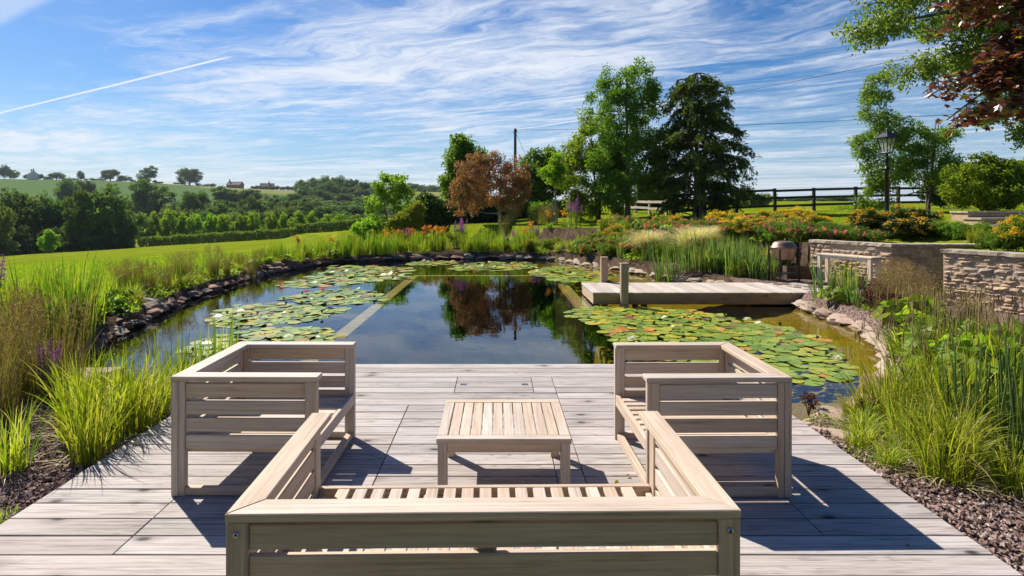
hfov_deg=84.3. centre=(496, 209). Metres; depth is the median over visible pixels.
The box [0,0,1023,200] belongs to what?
sky
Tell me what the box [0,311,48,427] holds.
brown grass
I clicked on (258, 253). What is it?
soft rush
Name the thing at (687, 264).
iris clump
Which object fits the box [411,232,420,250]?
iris clump
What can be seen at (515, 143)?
utility pole
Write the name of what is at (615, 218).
rose bush
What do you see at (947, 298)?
pendulous sedge
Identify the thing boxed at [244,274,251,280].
edging rock
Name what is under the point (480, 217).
laurel bush
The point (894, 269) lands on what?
brown grass
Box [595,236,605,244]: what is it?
rose bush
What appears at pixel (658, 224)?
rose bush
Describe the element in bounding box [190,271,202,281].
sedge clump
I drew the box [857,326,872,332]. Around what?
edging rock
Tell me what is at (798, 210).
spiraea shrub
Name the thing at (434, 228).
orange daylily
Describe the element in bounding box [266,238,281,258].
iris clump
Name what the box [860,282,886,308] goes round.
burgundy perennial
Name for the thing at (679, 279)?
edging rock
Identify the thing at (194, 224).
lime tree
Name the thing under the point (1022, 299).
pendulous sedge
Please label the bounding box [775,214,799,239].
iris clump
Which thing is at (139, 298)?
sedge clump
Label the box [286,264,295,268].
edging rock
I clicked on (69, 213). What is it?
broadleaf tree
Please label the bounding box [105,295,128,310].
marsh marigold
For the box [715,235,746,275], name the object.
iris clump
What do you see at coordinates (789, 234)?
sedge clump
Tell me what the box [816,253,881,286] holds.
wooden bench
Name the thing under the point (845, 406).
sedge clump
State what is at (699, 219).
iris clump
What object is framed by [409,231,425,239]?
golden shrub
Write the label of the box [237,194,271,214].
broadleaf tree
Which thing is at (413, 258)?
edging rock
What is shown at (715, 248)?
iris clump
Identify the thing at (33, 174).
farmhouse
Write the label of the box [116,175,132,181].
broadleaf tree
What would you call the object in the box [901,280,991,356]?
pendulous sedge
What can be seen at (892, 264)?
brown grass
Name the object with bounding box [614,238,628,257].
iris clump
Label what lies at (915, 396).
sedge clump
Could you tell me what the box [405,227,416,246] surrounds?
orange daylily
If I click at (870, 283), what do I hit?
burgundy perennial
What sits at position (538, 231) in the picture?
purple loosestrife
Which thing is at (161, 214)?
broadleaf tree
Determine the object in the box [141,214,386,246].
clipped hedge
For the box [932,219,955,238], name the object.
leafy shrub
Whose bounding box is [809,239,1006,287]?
stone wall
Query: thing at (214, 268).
soft rush
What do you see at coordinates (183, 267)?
soft rush
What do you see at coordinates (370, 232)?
golden shrub
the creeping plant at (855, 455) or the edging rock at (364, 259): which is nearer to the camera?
the creeping plant at (855, 455)
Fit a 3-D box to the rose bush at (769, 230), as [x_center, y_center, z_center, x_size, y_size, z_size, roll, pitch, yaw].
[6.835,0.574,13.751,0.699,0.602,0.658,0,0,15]
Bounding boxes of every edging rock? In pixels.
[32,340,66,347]
[52,367,126,392]
[68,349,85,362]
[83,344,92,352]
[84,335,105,350]
[100,333,111,344]
[105,332,117,337]
[108,310,128,318]
[114,326,129,335]
[121,322,134,329]
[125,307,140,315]
[128,297,163,308]
[128,320,145,324]
[133,314,148,321]
[143,295,165,301]
[146,308,162,317]
[159,305,169,311]
[163,301,172,307]
[167,297,175,306]
[175,300,184,305]
[187,290,198,296]
[190,291,202,297]
[202,288,212,293]
[208,284,222,291]
[221,281,230,286]
[227,279,237,285]
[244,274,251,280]
[255,271,263,276]
[267,261,285,266]
[269,266,283,272]
[278,260,301,264]
[282,266,291,271]
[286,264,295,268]
[294,264,306,268]
[331,258,346,261]
[358,257,369,261]
[368,257,384,261]
[391,254,406,259]
[409,256,418,259]
[412,254,431,259]
[449,255,463,258]
[464,253,473,258]
[498,254,514,258]
[573,258,579,264]
[629,267,635,272]
[634,269,646,273]
[672,276,687,281]
[686,278,701,281]
[791,299,801,307]
[799,301,815,312]
[802,405,843,423]
[810,426,858,440]
[812,308,831,318]
[825,313,846,324]
[835,317,853,324]
[841,389,878,406]
[849,320,867,327]
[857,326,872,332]
[857,373,883,393]
[860,332,874,338]
[865,334,885,345]
[874,340,891,352]
[874,358,891,368]
[876,351,893,360]
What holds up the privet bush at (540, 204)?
on the ground at (488, 337)
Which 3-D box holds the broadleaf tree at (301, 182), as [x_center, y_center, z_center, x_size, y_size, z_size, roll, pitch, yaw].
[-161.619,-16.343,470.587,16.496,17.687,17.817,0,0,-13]
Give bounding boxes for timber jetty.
[581,257,837,338]
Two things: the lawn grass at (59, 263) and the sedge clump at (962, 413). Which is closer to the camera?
the sedge clump at (962, 413)
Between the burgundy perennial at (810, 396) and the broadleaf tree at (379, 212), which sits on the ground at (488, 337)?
the broadleaf tree at (379, 212)
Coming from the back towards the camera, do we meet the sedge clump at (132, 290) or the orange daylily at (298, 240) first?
the orange daylily at (298, 240)
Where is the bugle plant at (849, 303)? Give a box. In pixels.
[838,299,865,306]
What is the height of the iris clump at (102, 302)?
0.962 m
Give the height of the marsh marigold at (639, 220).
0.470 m
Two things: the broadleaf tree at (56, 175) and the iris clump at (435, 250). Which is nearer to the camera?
the iris clump at (435, 250)
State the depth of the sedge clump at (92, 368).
4.35 m
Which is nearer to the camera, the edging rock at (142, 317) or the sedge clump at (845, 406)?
the sedge clump at (845, 406)
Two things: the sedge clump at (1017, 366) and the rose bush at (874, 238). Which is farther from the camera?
the rose bush at (874, 238)
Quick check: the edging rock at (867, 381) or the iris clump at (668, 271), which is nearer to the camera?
the edging rock at (867, 381)
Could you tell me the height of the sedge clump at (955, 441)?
0.511 m
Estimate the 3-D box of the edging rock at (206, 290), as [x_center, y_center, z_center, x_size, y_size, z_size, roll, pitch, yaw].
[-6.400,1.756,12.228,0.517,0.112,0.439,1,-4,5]
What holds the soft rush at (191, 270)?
on the ground at (488, 337)
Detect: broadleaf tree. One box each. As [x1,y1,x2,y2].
[0,164,9,178]
[0,187,44,233]
[0,202,17,240]
[0,237,20,255]
[2,224,41,255]
[6,169,20,178]
[11,190,60,231]
[18,227,60,253]
[38,196,76,231]
[44,226,70,252]
[47,172,64,179]
[53,177,83,200]
[59,234,84,251]
[61,188,103,247]
[70,183,148,240]
[74,180,95,199]
[76,171,84,179]
[76,226,120,250]
[94,227,134,249]
[98,169,119,180]
[112,216,137,241]
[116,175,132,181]
[118,226,135,247]
[124,201,139,218]
[128,178,178,219]
[135,165,157,180]
[135,212,155,246]
[158,203,192,234]
[174,168,203,184]
[177,208,202,231]
[178,190,211,212]
[195,201,230,228]
[198,210,217,240]
[209,199,238,213]
[210,185,247,205]
[222,210,238,230]
[224,206,251,229]
[233,188,264,206]
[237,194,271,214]
[248,209,267,237]
[255,193,286,213]
[262,205,291,229]
[274,200,304,209]
[279,206,318,230]
[284,193,302,202]
[290,198,315,218]
[292,179,310,194]
[296,186,314,196]
[302,195,319,200]
[304,196,328,208]
[306,178,321,187]
[307,206,341,221]
[312,184,326,193]
[312,189,335,201]
[318,175,330,185]
[321,199,351,207]
[321,211,352,219]
[323,181,343,198]
[330,175,346,188]
[333,193,353,201]
[335,204,363,215]
[339,187,355,197]
[343,178,358,188]
[347,200,366,211]
[352,195,376,202]
[353,189,371,196]
[355,181,370,189]
[358,207,387,215]
[384,205,402,215]
[406,183,418,189]
[414,184,426,189]
[423,185,438,189]
[784,198,804,200]
[825,197,849,200]
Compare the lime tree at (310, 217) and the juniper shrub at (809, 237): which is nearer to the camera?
the juniper shrub at (809, 237)
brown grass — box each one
[0,276,43,358]
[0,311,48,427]
[4,287,107,400]
[497,214,513,235]
[504,203,520,225]
[525,205,540,223]
[536,205,550,223]
[544,205,558,222]
[860,276,902,314]
[872,254,909,280]
[872,267,910,310]
[878,260,915,282]
[879,257,916,283]
[892,261,933,296]
[895,267,941,297]
[895,272,946,315]
[898,283,938,311]
[951,291,988,320]
[961,297,1001,334]
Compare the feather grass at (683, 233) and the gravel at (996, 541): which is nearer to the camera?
the gravel at (996, 541)
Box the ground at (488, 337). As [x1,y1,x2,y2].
[0,179,1023,571]
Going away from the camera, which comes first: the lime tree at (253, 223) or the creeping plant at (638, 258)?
the creeping plant at (638, 258)
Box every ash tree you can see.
[554,106,644,221]
[583,55,675,217]
[830,0,1023,153]
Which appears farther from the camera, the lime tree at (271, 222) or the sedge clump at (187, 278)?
the lime tree at (271, 222)
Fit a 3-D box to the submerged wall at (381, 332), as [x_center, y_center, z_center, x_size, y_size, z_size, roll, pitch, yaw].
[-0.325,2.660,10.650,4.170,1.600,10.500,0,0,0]
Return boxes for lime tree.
[36,228,60,253]
[147,210,160,235]
[159,208,177,236]
[174,212,187,234]
[185,212,202,237]
[203,213,217,232]
[214,212,233,238]
[233,213,248,235]
[244,212,262,235]
[264,211,277,236]
[277,212,289,228]
[290,210,306,227]
[305,211,317,228]
[320,214,332,221]
[332,213,347,225]
[348,214,361,222]
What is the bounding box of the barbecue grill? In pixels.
[768,239,799,281]
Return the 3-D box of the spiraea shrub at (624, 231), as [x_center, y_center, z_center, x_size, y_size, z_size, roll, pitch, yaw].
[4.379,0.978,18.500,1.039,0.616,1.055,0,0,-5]
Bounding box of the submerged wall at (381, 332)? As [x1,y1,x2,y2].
[300,280,594,363]
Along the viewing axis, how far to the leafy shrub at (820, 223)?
15.05 m
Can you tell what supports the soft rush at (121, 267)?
on the ground at (488, 337)
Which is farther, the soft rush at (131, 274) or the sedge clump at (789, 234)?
the sedge clump at (789, 234)
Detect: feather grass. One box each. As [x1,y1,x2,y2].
[620,229,672,249]
[659,227,724,246]
[680,224,735,240]
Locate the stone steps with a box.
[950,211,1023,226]
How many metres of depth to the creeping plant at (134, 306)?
8.66 m
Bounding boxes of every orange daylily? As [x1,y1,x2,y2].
[293,236,304,254]
[392,229,403,243]
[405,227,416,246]
[420,225,433,248]
[428,224,441,233]
[437,226,451,248]
[525,221,533,238]
[544,211,555,227]
[559,210,568,227]
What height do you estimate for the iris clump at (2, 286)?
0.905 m
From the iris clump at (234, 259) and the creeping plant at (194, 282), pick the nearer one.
the creeping plant at (194, 282)
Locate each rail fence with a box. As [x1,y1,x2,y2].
[611,200,667,214]
[671,186,1022,214]
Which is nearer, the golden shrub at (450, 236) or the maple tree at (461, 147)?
the golden shrub at (450, 236)
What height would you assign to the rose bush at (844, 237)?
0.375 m
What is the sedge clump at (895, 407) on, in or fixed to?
on the gravel at (996, 541)
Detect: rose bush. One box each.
[578,243,595,256]
[581,235,595,246]
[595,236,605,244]
[610,237,624,245]
[611,214,623,220]
[618,238,636,254]
[625,214,642,227]
[631,240,658,253]
[643,219,661,231]
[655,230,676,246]
[662,219,683,226]
[672,218,696,229]
[679,221,697,230]
[690,219,715,226]
[718,221,737,240]
[752,220,778,239]
[761,220,792,241]
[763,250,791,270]
[788,221,813,241]
[812,225,835,239]
[827,229,849,240]
[842,226,864,241]
[862,229,886,242]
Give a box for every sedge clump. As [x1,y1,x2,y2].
[0,387,63,481]
[14,371,156,473]
[19,337,142,443]
[20,345,157,468]
[24,341,119,429]
[49,335,205,441]
[95,358,196,420]
[103,361,170,405]
[119,282,147,296]
[119,285,148,297]
[128,288,146,302]
[134,340,222,409]
[158,278,180,288]
[182,272,194,284]
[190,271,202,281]
[233,262,248,271]
[361,242,372,254]
[396,237,413,252]
[413,238,427,253]
[444,241,452,251]
[479,238,489,251]
[489,240,497,251]
[534,246,543,252]
[550,239,565,251]
[600,243,614,255]
[621,221,633,230]
[723,259,745,276]
[729,265,747,277]
[776,227,795,240]
[824,396,897,440]
[828,387,864,419]
[828,407,903,454]
[831,339,931,433]
[854,383,1020,493]
[856,329,985,416]
[856,427,919,479]
[861,375,964,460]
[861,388,1023,502]
[862,382,971,442]
[872,317,1018,445]
[881,376,1022,463]
[883,366,987,427]
[890,371,980,411]
[891,358,990,398]
[896,301,961,335]
[896,311,996,386]
[905,331,1021,431]
[909,307,1022,398]
[955,224,986,242]
[955,424,1023,500]
[956,307,1023,379]
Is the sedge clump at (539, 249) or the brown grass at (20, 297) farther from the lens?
the sedge clump at (539, 249)
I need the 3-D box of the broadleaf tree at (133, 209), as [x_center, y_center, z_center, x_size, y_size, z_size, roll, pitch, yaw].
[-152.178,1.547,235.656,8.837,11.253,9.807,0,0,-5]
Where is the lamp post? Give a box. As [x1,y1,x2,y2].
[874,128,898,212]
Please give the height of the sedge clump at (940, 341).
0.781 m
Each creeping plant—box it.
[106,300,141,315]
[141,286,170,299]
[148,284,178,293]
[176,282,190,288]
[183,277,199,286]
[199,273,220,279]
[219,267,240,275]
[289,256,305,261]
[623,251,639,259]
[633,254,648,260]
[749,233,768,241]
[778,236,801,241]
[806,412,841,427]
[831,205,850,209]
[844,443,881,462]
[845,206,866,211]
[852,303,872,310]
[878,450,921,470]
[939,203,969,209]
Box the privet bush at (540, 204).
[527,199,591,218]
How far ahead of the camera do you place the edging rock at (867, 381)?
5.38 m
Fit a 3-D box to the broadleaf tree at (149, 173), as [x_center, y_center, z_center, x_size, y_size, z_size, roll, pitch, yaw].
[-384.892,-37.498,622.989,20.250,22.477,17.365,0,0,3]
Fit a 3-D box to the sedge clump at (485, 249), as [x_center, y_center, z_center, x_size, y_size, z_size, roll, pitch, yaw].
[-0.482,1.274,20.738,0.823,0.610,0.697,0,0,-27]
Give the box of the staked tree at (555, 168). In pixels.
[536,149,570,224]
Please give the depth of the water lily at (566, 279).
15.47 m
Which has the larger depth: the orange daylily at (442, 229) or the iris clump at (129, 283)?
the orange daylily at (442, 229)
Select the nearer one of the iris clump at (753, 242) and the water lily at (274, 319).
the water lily at (274, 319)
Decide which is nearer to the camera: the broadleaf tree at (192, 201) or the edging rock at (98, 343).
the edging rock at (98, 343)
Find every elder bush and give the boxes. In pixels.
[350,213,386,239]
[384,199,427,237]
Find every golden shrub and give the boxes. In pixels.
[345,234,364,245]
[364,228,383,244]
[395,232,410,243]
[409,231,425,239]
[445,227,465,247]
[473,227,494,239]
[503,243,509,250]
[522,239,535,251]
[549,237,562,247]
[604,220,615,227]
[631,246,641,256]
[654,242,665,257]
[772,227,787,240]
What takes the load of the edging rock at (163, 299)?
on the ground at (488, 337)
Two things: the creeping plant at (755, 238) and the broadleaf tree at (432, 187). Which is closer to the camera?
the creeping plant at (755, 238)
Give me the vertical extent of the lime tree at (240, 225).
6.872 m
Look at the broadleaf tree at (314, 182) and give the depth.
479.11 m
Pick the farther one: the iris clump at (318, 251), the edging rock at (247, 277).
the iris clump at (318, 251)
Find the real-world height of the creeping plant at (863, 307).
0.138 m
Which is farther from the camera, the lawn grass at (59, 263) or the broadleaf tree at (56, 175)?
the broadleaf tree at (56, 175)
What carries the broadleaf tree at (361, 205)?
on the ground at (488, 337)
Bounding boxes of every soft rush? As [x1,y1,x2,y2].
[60,267,95,285]
[105,255,131,288]
[115,270,133,289]
[117,257,147,284]
[135,258,162,295]
[158,264,174,289]
[165,251,186,273]
[175,262,189,273]
[177,247,201,276]
[201,240,225,275]
[221,249,232,275]
[233,254,245,266]
[243,251,258,278]
[252,247,263,263]
[975,311,1007,344]
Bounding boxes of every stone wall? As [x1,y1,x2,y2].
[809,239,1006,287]
[940,249,1023,315]
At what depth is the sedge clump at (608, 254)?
17.37 m
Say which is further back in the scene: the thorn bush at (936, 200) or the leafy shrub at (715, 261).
the thorn bush at (936, 200)
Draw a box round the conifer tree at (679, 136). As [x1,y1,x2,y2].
[632,72,771,218]
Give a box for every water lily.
[175,326,346,355]
[204,297,350,328]
[276,263,414,287]
[277,287,388,304]
[405,259,454,265]
[450,261,536,270]
[527,263,616,283]
[563,306,795,333]
[596,322,858,385]
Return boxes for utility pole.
[513,128,516,173]
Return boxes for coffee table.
[436,400,571,484]
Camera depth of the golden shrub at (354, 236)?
21.94 m
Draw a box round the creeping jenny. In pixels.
[123,297,148,305]
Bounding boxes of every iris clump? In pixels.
[0,255,58,330]
[0,265,36,318]
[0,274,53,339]
[21,251,96,327]
[23,255,90,334]
[37,251,88,310]
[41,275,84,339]
[44,268,103,344]
[47,261,105,339]
[63,263,123,325]
[102,271,132,294]
[106,277,127,303]
[121,270,140,287]
[130,268,146,293]
[144,320,199,380]
[160,322,230,381]
[166,260,182,286]
[173,259,188,277]
[184,308,240,381]
[193,262,203,274]
[231,250,242,265]
[262,244,272,260]
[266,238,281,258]
[271,239,284,256]
[274,246,281,257]
[298,248,305,259]
[300,243,308,256]
[304,244,312,258]
[316,243,321,254]
[322,242,331,255]
[329,239,336,251]
[337,233,351,252]
[338,230,359,256]
[350,232,364,255]
[351,234,362,254]
[362,231,375,254]
[367,234,376,253]
[375,231,389,254]
[378,228,389,253]
[384,230,396,254]
[393,237,401,249]
[398,234,407,252]
[407,234,416,251]
[410,235,419,252]
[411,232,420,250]
[416,228,430,251]
[427,227,438,249]
[427,234,436,251]
[431,240,436,251]
[435,229,445,250]
[435,230,446,250]
[456,234,465,251]
[459,232,466,247]
[461,230,470,251]
[467,235,474,252]
[472,231,489,250]
[473,232,484,251]
[481,226,492,250]
[493,229,506,251]
[510,231,519,251]
[515,227,526,240]
[614,227,628,241]
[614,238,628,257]
[640,241,650,260]
[646,236,659,260]
[652,248,671,279]
[660,238,674,258]
[661,215,669,225]
[661,230,679,262]
[663,250,682,280]
[666,243,676,262]
[674,241,687,263]
[676,236,696,262]
[676,242,696,270]
[687,233,706,249]
[689,237,713,271]
[693,212,710,227]
[700,231,718,255]
[702,234,728,254]
[703,237,726,272]
[706,233,724,255]
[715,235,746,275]
[727,243,749,268]
[729,238,750,254]
[731,236,759,277]
[738,239,765,274]
[741,244,762,274]
[743,231,762,248]
[744,244,772,278]
[762,253,778,279]
[772,214,789,240]
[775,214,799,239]
[791,213,810,240]
[804,254,841,300]
[829,256,862,299]
[837,262,872,304]
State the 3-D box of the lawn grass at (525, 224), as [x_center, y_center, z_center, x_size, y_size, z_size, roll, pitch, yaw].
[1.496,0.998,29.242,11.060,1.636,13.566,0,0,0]
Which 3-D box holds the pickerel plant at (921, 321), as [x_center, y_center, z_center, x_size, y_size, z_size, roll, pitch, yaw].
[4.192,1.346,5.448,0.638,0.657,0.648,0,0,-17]
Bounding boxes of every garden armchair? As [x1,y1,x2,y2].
[170,341,355,495]
[613,342,791,497]
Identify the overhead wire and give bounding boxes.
[516,51,940,129]
[560,114,952,129]
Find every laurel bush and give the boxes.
[413,190,465,235]
[456,193,536,223]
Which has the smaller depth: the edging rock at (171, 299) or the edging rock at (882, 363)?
the edging rock at (882, 363)
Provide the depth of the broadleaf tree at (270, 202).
254.10 m
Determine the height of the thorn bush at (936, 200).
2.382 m
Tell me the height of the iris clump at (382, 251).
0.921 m
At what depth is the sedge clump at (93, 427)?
3.57 m
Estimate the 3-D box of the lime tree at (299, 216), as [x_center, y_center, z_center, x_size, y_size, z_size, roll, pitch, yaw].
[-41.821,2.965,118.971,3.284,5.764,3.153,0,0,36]
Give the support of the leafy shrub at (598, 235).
on the ground at (488, 337)
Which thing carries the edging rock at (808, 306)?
on the ground at (488, 337)
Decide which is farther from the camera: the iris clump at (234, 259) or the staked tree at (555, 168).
the staked tree at (555, 168)
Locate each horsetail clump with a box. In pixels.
[939,344,1003,450]
[994,347,1023,465]
[1000,336,1023,457]
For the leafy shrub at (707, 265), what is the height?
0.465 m
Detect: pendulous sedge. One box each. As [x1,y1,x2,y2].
[849,318,936,396]
[851,283,966,361]
[857,279,921,358]
[871,293,993,383]
[872,295,982,364]
[882,314,1023,422]
[898,286,986,378]
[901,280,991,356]
[925,283,991,337]
[930,286,969,332]
[965,294,1020,392]
[970,289,1023,344]
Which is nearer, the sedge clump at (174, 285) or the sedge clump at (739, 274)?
the sedge clump at (174, 285)
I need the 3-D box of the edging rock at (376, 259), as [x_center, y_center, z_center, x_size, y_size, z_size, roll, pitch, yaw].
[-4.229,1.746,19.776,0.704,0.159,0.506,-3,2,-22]
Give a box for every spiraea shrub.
[601,223,634,236]
[615,229,637,236]
[652,214,683,222]
[705,209,744,221]
[708,237,730,243]
[717,215,753,235]
[719,213,756,220]
[730,217,767,237]
[739,210,779,217]
[745,215,778,220]
[767,208,807,219]
[776,215,812,227]
[785,206,825,219]
[801,211,833,222]
[989,221,1018,250]
[993,214,1023,249]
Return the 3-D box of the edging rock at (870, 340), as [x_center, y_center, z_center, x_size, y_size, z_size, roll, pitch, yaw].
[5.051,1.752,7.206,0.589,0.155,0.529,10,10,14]
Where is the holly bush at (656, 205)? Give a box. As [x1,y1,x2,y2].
[630,179,685,210]
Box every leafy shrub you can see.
[541,239,552,248]
[574,239,590,252]
[590,233,605,239]
[598,243,617,255]
[629,222,636,231]
[700,254,720,268]
[708,257,729,271]
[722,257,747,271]
[806,219,815,227]
[814,221,836,226]
[921,219,943,237]
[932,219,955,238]
[947,221,980,239]
[965,221,993,231]
[973,229,1003,250]
[985,231,1021,250]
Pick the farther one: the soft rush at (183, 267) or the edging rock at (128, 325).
the soft rush at (183, 267)
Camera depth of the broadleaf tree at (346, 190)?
416.95 m
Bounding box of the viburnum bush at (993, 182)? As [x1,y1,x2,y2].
[936,151,1023,210]
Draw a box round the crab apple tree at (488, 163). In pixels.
[443,149,531,223]
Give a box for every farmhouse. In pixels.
[26,169,38,178]
[226,179,243,188]
[259,182,274,189]
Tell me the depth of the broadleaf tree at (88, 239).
101.31 m
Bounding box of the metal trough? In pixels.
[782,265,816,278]
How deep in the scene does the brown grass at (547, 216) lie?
30.08 m
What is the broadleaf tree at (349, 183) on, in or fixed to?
on the ground at (488, 337)
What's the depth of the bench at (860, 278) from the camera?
11.46 m
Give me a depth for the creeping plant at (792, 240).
13.46 m
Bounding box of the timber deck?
[0,364,1022,575]
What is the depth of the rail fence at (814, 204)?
27.12 m
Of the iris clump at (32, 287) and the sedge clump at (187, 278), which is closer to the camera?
the iris clump at (32, 287)
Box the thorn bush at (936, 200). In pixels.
[916,168,966,207]
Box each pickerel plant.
[871,298,912,336]
[893,294,955,326]
[893,305,951,338]
[895,315,974,353]
[896,359,946,395]
[900,332,967,372]
[929,332,1020,395]
[933,316,993,336]
[954,315,1023,361]
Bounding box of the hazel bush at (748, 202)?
[729,187,778,205]
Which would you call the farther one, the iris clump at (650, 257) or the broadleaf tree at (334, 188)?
the broadleaf tree at (334, 188)
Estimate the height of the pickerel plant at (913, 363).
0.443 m
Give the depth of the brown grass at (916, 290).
7.54 m
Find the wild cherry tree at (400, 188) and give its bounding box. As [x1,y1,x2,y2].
[360,171,418,220]
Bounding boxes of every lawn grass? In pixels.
[0,242,393,311]
[0,502,17,518]
[427,212,610,248]
[686,207,1022,235]
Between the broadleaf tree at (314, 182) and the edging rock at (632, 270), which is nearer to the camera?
the edging rock at (632, 270)
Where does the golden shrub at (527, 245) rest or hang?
on the ground at (488, 337)
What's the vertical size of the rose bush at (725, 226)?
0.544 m
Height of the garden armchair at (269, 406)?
0.650 m
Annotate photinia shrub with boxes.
[843,208,901,232]
[881,215,933,239]
[885,203,945,222]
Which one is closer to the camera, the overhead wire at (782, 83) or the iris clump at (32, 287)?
the iris clump at (32, 287)
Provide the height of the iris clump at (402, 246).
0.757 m
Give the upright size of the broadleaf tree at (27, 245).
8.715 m
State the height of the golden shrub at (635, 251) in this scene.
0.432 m
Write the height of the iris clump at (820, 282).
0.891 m
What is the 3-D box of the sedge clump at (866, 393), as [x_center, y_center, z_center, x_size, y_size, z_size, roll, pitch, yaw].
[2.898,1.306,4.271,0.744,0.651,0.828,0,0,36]
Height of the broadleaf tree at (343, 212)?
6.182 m
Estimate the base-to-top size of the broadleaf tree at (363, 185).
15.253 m
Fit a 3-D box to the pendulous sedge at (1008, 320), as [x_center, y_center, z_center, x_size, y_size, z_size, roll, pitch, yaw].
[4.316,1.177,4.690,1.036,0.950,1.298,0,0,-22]
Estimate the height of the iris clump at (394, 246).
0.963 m
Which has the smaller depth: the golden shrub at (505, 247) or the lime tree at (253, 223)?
the golden shrub at (505, 247)
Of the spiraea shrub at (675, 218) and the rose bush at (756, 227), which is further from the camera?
the spiraea shrub at (675, 218)
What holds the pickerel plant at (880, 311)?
on the ground at (488, 337)
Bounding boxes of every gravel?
[0,405,170,520]
[812,397,1023,575]
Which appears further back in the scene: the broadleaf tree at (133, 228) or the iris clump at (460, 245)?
the broadleaf tree at (133, 228)
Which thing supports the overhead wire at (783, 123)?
attached to the utility pole
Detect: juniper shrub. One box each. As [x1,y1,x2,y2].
[800,229,840,240]
[812,225,843,239]
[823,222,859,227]
[829,223,874,240]
[851,229,891,241]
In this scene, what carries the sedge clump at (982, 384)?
on the ground at (488, 337)
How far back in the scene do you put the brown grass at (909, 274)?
8.29 m
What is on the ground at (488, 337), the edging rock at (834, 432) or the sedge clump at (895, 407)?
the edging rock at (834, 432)
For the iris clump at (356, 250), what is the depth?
19.60 m
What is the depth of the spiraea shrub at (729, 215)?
16.67 m
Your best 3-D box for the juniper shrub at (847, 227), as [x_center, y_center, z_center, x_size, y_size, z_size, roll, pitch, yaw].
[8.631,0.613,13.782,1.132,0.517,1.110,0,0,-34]
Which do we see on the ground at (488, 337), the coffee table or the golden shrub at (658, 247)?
the golden shrub at (658, 247)
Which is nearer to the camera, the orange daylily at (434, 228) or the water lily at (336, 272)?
the water lily at (336, 272)
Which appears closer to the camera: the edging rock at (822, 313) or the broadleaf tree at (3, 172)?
the edging rock at (822, 313)
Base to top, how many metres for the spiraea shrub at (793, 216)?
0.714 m
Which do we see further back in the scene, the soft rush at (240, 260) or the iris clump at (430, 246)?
the iris clump at (430, 246)
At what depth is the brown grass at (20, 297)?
5.42 m
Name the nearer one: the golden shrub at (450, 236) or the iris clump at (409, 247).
the iris clump at (409, 247)
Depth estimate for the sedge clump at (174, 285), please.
11.15 m
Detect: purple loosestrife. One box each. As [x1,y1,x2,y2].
[0,254,6,305]
[34,339,62,402]
[453,221,464,248]
[460,218,467,243]
[532,225,539,241]
[566,201,577,228]
[573,194,582,228]
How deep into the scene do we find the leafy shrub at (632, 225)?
18.52 m
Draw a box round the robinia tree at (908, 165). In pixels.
[845,70,970,211]
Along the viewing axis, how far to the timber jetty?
10.58 m
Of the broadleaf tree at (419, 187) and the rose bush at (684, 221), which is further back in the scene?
the broadleaf tree at (419, 187)
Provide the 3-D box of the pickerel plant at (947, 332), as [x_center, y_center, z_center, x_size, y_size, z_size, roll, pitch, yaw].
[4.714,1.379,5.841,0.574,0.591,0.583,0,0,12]
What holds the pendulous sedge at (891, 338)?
on the ground at (488, 337)
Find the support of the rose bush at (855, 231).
on the ground at (488, 337)
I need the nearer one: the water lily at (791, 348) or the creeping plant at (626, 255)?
the water lily at (791, 348)
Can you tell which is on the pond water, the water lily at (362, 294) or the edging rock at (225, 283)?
the water lily at (362, 294)
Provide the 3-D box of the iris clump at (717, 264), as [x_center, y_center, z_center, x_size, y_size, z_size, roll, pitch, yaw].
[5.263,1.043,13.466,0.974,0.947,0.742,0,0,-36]
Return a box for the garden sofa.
[225,411,740,575]
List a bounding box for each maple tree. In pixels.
[436,132,492,209]
[514,144,575,202]
[922,0,1023,136]
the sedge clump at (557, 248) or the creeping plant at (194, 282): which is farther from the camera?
the sedge clump at (557, 248)
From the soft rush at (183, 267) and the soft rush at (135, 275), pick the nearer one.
the soft rush at (135, 275)
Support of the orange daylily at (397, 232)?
on the ground at (488, 337)
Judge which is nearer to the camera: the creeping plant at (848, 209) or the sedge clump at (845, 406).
the sedge clump at (845, 406)
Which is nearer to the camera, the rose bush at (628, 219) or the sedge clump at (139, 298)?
the sedge clump at (139, 298)
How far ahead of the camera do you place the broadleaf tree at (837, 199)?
188.96 m
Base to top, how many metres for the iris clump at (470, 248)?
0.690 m
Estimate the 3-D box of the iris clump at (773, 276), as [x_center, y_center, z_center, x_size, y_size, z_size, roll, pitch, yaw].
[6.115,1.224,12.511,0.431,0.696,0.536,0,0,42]
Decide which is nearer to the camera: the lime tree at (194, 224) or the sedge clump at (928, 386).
the sedge clump at (928, 386)
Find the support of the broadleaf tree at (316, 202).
on the ground at (488, 337)
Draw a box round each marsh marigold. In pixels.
[93,292,118,307]
[101,288,137,306]
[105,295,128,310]
[263,256,275,263]
[280,254,292,261]
[328,249,339,256]
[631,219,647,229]
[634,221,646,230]
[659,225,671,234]
[817,286,849,303]
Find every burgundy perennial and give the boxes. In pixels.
[798,391,819,415]
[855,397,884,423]
[858,277,888,301]
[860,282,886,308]
[874,290,901,310]
[878,294,899,313]

